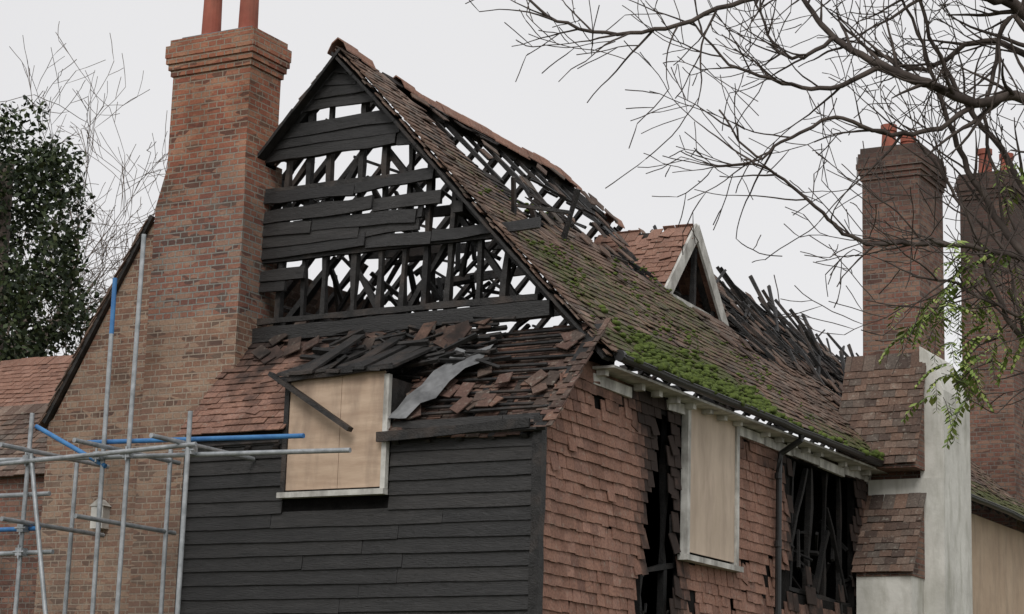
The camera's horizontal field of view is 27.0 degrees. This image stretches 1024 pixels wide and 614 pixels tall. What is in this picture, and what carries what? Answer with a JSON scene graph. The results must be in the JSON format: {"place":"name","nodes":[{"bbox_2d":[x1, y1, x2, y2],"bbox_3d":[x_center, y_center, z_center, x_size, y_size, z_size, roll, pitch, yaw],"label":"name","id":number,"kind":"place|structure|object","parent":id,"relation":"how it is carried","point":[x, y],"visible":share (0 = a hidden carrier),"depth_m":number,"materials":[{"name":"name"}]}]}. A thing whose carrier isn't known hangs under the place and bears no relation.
{"place":"outdoors","nodes":[
{"label":"outdoors","id":0,"kind":"place"},
{"bbox_2d":[0,403,47,613],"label":"neighbouring house","id":1,"kind":"structure","parent":0,"point":[14,425],"depth_m":26.27,"materials":[{"name":"brick"}]},
{"bbox_2d":[34,165,281,613],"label":"brick gable wall","id":2,"kind":"structure","parent":0,"point":[80,413],"depth_m":24.11,"materials":[{"name":"brown brick"}]},
{"bbox_2d":[90,499,110,528],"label":"bird box","id":3,"kind":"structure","parent":2,"relation":"attached to","point":[106,506],"depth_m":23.79,"materials":[{"name":"white paint"}]},
{"bbox_2d":[0,0,1023,450],"label":"sky","id":4,"kind":"structure","parent":0,"point":[458,56],"materials":[{"name":"white"}]},
{"bbox_2d":[594,223,718,319],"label":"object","id":5,"kind":"object","parent":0,"point":[657,252],"visible":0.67,"depth_m":27.25,"materials":[{"name":"brown tile"}]},
{"bbox_2d":[856,346,972,613],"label":"rendered chimney base","id":6,"kind":"object","parent":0,"point":[943,482],"visible":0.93,"depth_m":27.54,"materials":[{"name":"white paint"}]},
{"bbox_2d":[856,396,924,578],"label":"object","id":7,"kind":"object","parent":6,"relation":"on","point":[918,465],"visible":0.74,"depth_m":27.33,"materials":[{"name":"brick"}]},
{"bbox_2d":[835,351,926,571],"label":"chimney shoulder tiles","id":8,"kind":"object","parent":7,"relation":"attached to","point":[877,400],"visible":0.9,"depth_m":27.62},
{"label":"ground","id":9,"kind":"structure","parent":0,"visible":0},
{"bbox_2d":[0,355,72,406],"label":"tiled outbuilding","id":10,"kind":"structure","parent":9,"relation":"on","point":[31,380],"depth_m":32.95,"materials":[{"name":"tile"}]},
{"bbox_2d":[0,95,102,361],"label":"ivy clad tree","id":11,"kind":"object","parent":9,"relation":"on","point":[27,191],"visible":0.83,"depth_m":35.44,"materials":[{"name":"green plant"}]},
{"bbox_2d":[0,21,167,357],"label":"bare tree","id":12,"kind":"object","parent":9,"relation":"on","point":[102,247],"visible":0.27,"depth_m":41.54,"materials":[{"name":"grey plant"}]},
{"bbox_2d":[0,234,351,613],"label":"scaffolding","id":13,"kind":"object","parent":9,"relation":"on","point":[97,458],"visible":1,"depth_m":21.27,"materials":[{"name":"grey metal"}]},
{"bbox_2d":[128,26,291,613],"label":"brick chimney","id":14,"kind":"object","parent":9,"relation":"on","point":[209,304],"visible":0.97,"depth_m":23.47,"materials":[{"name":"brown brick"}]},
{"bbox_2d":[42,215,154,423],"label":"verge","id":15,"kind":"structure","parent":14,"relation":"attached to","point":[89,337],"depth_m":24.42,"materials":[{"name":"black wood"}]},
{"bbox_2d":[182,26,251,38],"bbox_3d":[-3.217,-3.036,24.238,0.980,0.050,0.480,-5,-14,29],"label":"chimney flaunching","id":16,"kind":"object","parent":14,"relation":"on","point":[216,32],"visible":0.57,"depth_m":24.04,"materials":[{"name":"grey concrete"}]},
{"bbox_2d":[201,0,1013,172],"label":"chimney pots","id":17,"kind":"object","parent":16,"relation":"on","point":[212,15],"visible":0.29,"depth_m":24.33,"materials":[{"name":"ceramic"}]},
{"bbox_2d":[34,220,408,430],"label":"catslide tiles","id":18,"kind":"object","parent":14,"relation":"attached to","point":[292,299],"visible":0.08,"depth_m":24.59,"materials":[{"name":"brown tile"}]},
{"bbox_2d":[276,73,319,166],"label":"slope tiles","id":19,"kind":"object","parent":14,"relation":"attached to","point":[277,164],"visible":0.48,"depth_m":23.59,"materials":[{"name":"brown tile"}]},
{"bbox_2d":[174,412,539,613],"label":"weatherboards","id":20,"kind":"object","parent":9,"relation":"on","point":[447,530],"visible":0.94,"depth_m":20.82,"materials":[{"name":"black wood"}]},
{"bbox_2d":[276,334,432,498],"bbox_3d":[-1.527,1.086,21.716,1.392,1.814,1.185,-5,-14,29],"label":"window frame","id":21,"kind":"object","parent":20,"relation":"on","point":[383,356],"visible":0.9,"depth_m":21.37,"materials":[{"name":"white paint"}]},
{"bbox_2d":[286,371,385,490],"bbox_3d":[-1.763,1.239,21.285,1.130,1.160,0.025,-5,-14,29],"label":"boarded window","id":22,"kind":"structure","parent":21,"relation":"attached to","point":[355,401],"depth_m":21.25,"materials":[{"name":"brown wood"}]},
{"bbox_2d":[283,415,546,613],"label":"front wall backing","id":23,"kind":"object","parent":9,"relation":"on","point":[538,505],"visible":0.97,"depth_m":20.08,"materials":[{"name":"black wood"}]},
{"bbox_2d":[568,394,866,613],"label":"dark wall interior","id":24,"kind":"object","parent":9,"relation":"on","point":[651,554],"visible":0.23,"depth_m":26.19,"materials":[{"name":"black wood"}]},
{"bbox_2d":[198,316,614,450],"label":"leanto timbers","id":25,"kind":"object","parent":24,"relation":"on","point":[410,370],"visible":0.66,"depth_m":21.32,"materials":[{"name":"black wood"}]},
{"bbox_2d":[176,335,343,435],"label":"roof tiles","id":26,"kind":"object","parent":25,"relation":"on","point":[246,393],"visible":0.78,"depth_m":22.32,"materials":[{"name":"brown tile"}]},
{"bbox_2d":[252,61,580,342],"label":"gable studs","id":27,"kind":"object","parent":25,"relation":"on","point":[511,301],"visible":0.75,"depth_m":22.88,"materials":[{"name":"black wood"}]},
{"bbox_2d":[258,63,540,292],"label":"gable boards","id":28,"kind":"object","parent":27,"relation":"attached to","point":[328,228],"visible":1,"depth_m":23.16,"materials":[{"name":"black wood"}]},
{"bbox_2d":[251,317,591,419],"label":"leanto loose tiles","id":29,"kind":"object","parent":25,"relation":"on","point":[540,380],"visible":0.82,"depth_m":21.57,"materials":[{"name":"brown tile"}]},
{"bbox_2d":[388,344,492,418],"bbox_3d":[-0.740,0.750,21.218,1.053,0.829,0.310,6,-13,-20],"label":"lead flashing","id":30,"kind":"object","parent":25,"relation":"attached to","point":[434,384],"visible":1,"depth_m":21.18,"materials":[{"name":"grey metal"}]},
{"bbox_2d":[388,318,610,437],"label":"damaged roof tiles","id":31,"kind":"object","parent":25,"relation":"on","point":[559,397],"visible":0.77,"depth_m":20.99,"materials":[{"name":"brown tile"}]},
{"bbox_2d":[277,91,834,450],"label":"rafters","id":32,"kind":"object","parent":24,"relation":"on","point":[320,172],"visible":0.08,"depth_m":26.68,"materials":[{"name":"black wood"}]},
{"bbox_2d":[335,46,1023,515],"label":"roof tiles","id":33,"kind":"object","parent":24,"relation":"on","point":[795,386],"visible":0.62,"depth_m":24.14,"materials":[{"name":"brown tile"}]},
{"bbox_2d":[257,47,610,360],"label":"verge boards","id":34,"kind":"object","parent":33,"relation":"attached to","point":[291,117],"visible":0.94,"depth_m":22.86,"materials":[{"name":"black wood"}]},
{"bbox_2d":[335,48,612,355],"bbox_3d":[-0.468,-1.173,22.242,3.440,3.654,0.149,-5,-14,29],"label":"verge undercloak","id":35,"kind":"object","parent":34,"relation":"attached to","point":[534,270],"visible":1,"depth_m":22.19,"materials":[{"name":"wood"}]},
{"bbox_2d":[327,37,624,228],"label":"ridge tiles","id":36,"kind":"object","parent":33,"relation":"attached to","point":[469,122],"visible":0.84,"depth_m":25.65,"materials":[{"name":"brown tile"}]},
{"bbox_2d":[293,48,858,430],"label":"burnt roof timbers","id":37,"kind":"object","parent":33,"relation":"on","point":[745,303],"visible":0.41,"depth_m":28.71,"materials":[{"name":"black wood"}]},
{"bbox_2d":[391,105,857,449],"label":"battens","id":38,"kind":"object","parent":33,"relation":"attached to","point":[743,335],"visible":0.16,"depth_m":27.63,"materials":[{"name":"brown wood"}]},
{"bbox_2d":[366,77,1023,523],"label":"rafters","id":39,"kind":"object","parent":38,"relation":"attached to","point":[534,173],"visible":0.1,"depth_m":25.87,"materials":[{"name":"black wood"}]},
{"bbox_2d":[410,92,843,404],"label":"loose tiles","id":40,"kind":"object","parent":33,"relation":"on","point":[593,200],"visible":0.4,"depth_m":27.45,"materials":[{"name":"brown tile"}]},
{"bbox_2d":[594,223,728,325],"bbox_3d":[1.713,-0.280,27.423,1.481,1.484,2.009,-5,-14,29],"label":"dormer frame","id":41,"kind":"object","parent":33,"relation":"attached to","point":[690,250],"visible":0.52,"depth_m":27.27,"materials":[{"name":"white wood"}]},
{"bbox_2d":[476,184,884,459],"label":"moss cushions","id":42,"kind":"object","parent":33,"relation":"on","point":[653,357],"visible":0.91,"depth_m":23.34,"materials":[{"name":"green plant"}]},
{"bbox_2d":[543,361,866,613],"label":"hung tiles","id":43,"kind":"object","parent":24,"relation":"attached to","point":[601,465],"visible":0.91,"depth_m":21.67,"materials":[{"name":"brown tile"}]},
{"bbox_2d":[677,409,743,572],"bbox_3d":[2.205,2.008,23.453,0.120,1.690,1.500,-5,-14,29],"label":"side window frame","id":44,"kind":"object","parent":43,"relation":"attached to","point":[685,555],"visible":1,"depth_m":22.97,"materials":[{"name":"white paint"}]},
{"bbox_2d":[690,407,734,562],"bbox_3d":[2.199,1.958,23.480,0.020,1.600,1.240,-5,-14,29],"label":"boarded side window","id":45,"kind":"structure","parent":44,"relation":"attached to","point":[712,500],"depth_m":23.48,"materials":[{"name":"beige wood"}]},
{"bbox_2d":[592,365,886,483],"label":"eaves cornice","id":46,"kind":"structure","parent":24,"relation":"attached to","point":[679,402],"depth_m":24.07,"materials":[{"name":"white paint"}]},
{"bbox_2d":[640,418,855,613],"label":"wall studs","id":47,"kind":"object","parent":24,"relation":"in","point":[662,566],"depth_m":26.20,"materials":[{"name":"black wood"}]},
{"bbox_2d":[465,0,1023,448],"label":"bare tree","id":48,"kind":"object","parent":9,"relation":"on","point":[987,102],"visible":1,"depth_m":12.35,"materials":[{"name":"brown plant"}]},
{"bbox_2d":[614,349,884,613],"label":"gutter and downpipe","id":49,"kind":"object","parent":9,"relation":"on","point":[621,356],"visible":0.95,"depth_m":24.78,"materials":[{"name":"black metal"}]},
{"bbox_2d":[971,513,1023,613],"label":"rendered wall","id":50,"kind":"structure","parent":9,"relation":"on","point":[997,568],"depth_m":32.73,"materials":[{"name":"beige paint"}]},
{"bbox_2d":[856,142,1023,532],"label":"brick chimneys","id":51,"kind":"object","parent":50,"relation":"on","point":[997,447],"visible":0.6,"depth_m":28.93,"materials":[{"name":"brown brick"}]},
{"bbox_2d":[971,494,1023,521],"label":"gutter","id":52,"kind":"object","parent":50,"relation":"attached to","point":[1000,508],"visible":0.61,"depth_m":31.71,"materials":[{"name":"black metal"}]}
]}

